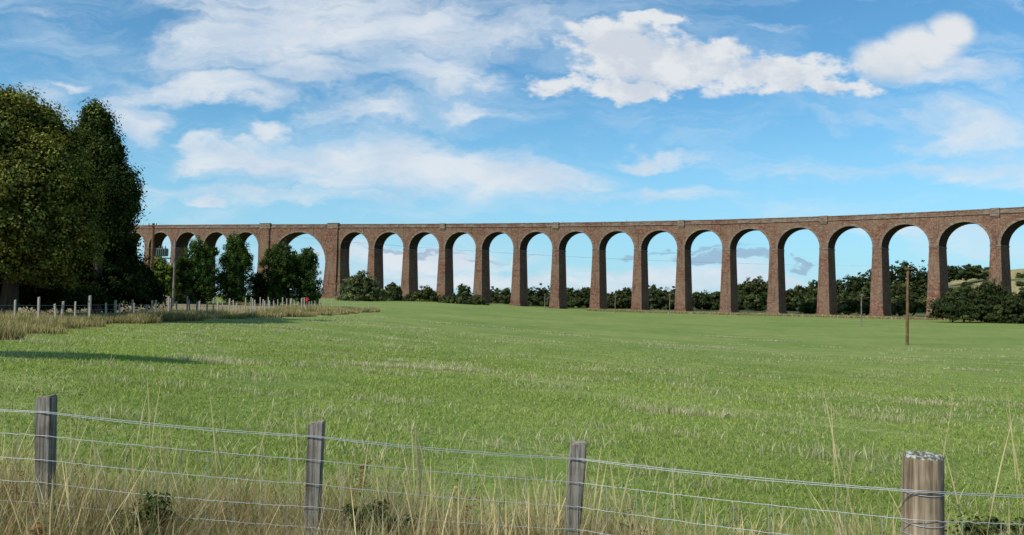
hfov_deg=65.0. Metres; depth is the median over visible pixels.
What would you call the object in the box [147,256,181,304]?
tree
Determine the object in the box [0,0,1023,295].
sky
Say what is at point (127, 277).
broadleaf tree
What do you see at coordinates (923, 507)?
wire fence
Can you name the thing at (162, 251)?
utility pole
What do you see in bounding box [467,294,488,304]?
bush
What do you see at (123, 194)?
tall tree
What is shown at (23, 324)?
verge grass
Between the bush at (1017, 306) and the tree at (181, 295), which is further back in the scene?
the bush at (1017, 306)
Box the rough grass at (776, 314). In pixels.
[585,308,998,320]
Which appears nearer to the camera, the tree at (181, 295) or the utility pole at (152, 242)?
the utility pole at (152, 242)
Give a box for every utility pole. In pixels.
[148,223,156,306]
[155,240,175,305]
[860,294,863,325]
[904,266,912,344]
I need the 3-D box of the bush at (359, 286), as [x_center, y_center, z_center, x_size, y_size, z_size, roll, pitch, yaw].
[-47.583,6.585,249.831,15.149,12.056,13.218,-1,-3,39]
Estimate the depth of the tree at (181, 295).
117.19 m
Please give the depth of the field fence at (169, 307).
61.12 m
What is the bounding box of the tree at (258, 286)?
[246,271,273,304]
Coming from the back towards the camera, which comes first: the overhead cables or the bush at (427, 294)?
the bush at (427, 294)
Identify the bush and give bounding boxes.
[335,270,384,301]
[375,293,385,300]
[380,282,402,300]
[402,292,418,300]
[412,284,438,301]
[437,293,476,304]
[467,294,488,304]
[926,291,980,322]
[946,282,983,321]
[962,279,1023,322]
[981,294,1023,323]
[1003,287,1023,298]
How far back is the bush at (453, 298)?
277.45 m
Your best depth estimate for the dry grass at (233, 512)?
4.98 m
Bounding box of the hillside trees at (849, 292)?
[702,260,1023,315]
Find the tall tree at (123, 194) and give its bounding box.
[71,95,150,313]
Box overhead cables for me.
[153,223,911,266]
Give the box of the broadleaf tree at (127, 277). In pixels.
[0,224,174,313]
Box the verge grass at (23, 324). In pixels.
[0,300,379,339]
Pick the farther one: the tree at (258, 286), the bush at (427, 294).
the bush at (427, 294)
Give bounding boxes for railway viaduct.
[132,207,1023,316]
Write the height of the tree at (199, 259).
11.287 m
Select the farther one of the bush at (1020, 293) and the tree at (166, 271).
the bush at (1020, 293)
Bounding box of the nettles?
[94,489,1023,534]
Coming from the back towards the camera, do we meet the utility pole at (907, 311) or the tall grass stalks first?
the utility pole at (907, 311)
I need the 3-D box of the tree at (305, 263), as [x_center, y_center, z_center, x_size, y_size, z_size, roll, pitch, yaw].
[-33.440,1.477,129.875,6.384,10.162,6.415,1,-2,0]
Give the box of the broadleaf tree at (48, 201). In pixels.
[0,82,120,314]
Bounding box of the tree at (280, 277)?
[258,241,300,305]
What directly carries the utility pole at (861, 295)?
on the ground at (828, 335)
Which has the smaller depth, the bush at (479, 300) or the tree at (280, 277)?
the tree at (280, 277)
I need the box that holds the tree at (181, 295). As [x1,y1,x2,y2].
[174,257,194,303]
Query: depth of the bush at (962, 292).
226.71 m
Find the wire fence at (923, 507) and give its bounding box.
[0,394,1023,534]
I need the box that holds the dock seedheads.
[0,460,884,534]
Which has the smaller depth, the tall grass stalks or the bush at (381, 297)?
the tall grass stalks
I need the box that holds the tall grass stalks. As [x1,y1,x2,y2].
[128,379,1023,534]
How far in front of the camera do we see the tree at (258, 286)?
125.14 m
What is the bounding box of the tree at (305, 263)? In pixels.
[289,247,324,305]
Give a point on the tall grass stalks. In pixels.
(420, 475)
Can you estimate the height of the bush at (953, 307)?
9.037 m
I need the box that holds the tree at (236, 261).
[214,230,256,304]
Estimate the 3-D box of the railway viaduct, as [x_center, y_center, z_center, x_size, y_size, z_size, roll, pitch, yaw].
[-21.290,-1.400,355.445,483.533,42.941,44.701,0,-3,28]
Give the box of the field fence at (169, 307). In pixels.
[14,295,368,319]
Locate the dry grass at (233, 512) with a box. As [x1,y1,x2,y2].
[0,426,1023,534]
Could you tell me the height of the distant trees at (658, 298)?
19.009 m
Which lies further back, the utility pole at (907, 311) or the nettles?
the utility pole at (907, 311)
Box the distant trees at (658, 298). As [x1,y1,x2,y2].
[298,283,752,309]
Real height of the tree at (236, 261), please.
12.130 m
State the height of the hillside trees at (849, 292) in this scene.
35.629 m
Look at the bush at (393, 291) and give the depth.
288.17 m
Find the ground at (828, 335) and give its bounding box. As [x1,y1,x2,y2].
[0,269,1023,534]
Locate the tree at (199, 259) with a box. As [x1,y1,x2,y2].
[172,235,225,303]
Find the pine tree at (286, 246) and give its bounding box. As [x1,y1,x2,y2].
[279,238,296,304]
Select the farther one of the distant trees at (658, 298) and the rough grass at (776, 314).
the distant trees at (658, 298)
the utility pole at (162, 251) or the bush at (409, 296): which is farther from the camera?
the bush at (409, 296)
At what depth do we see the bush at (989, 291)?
228.95 m

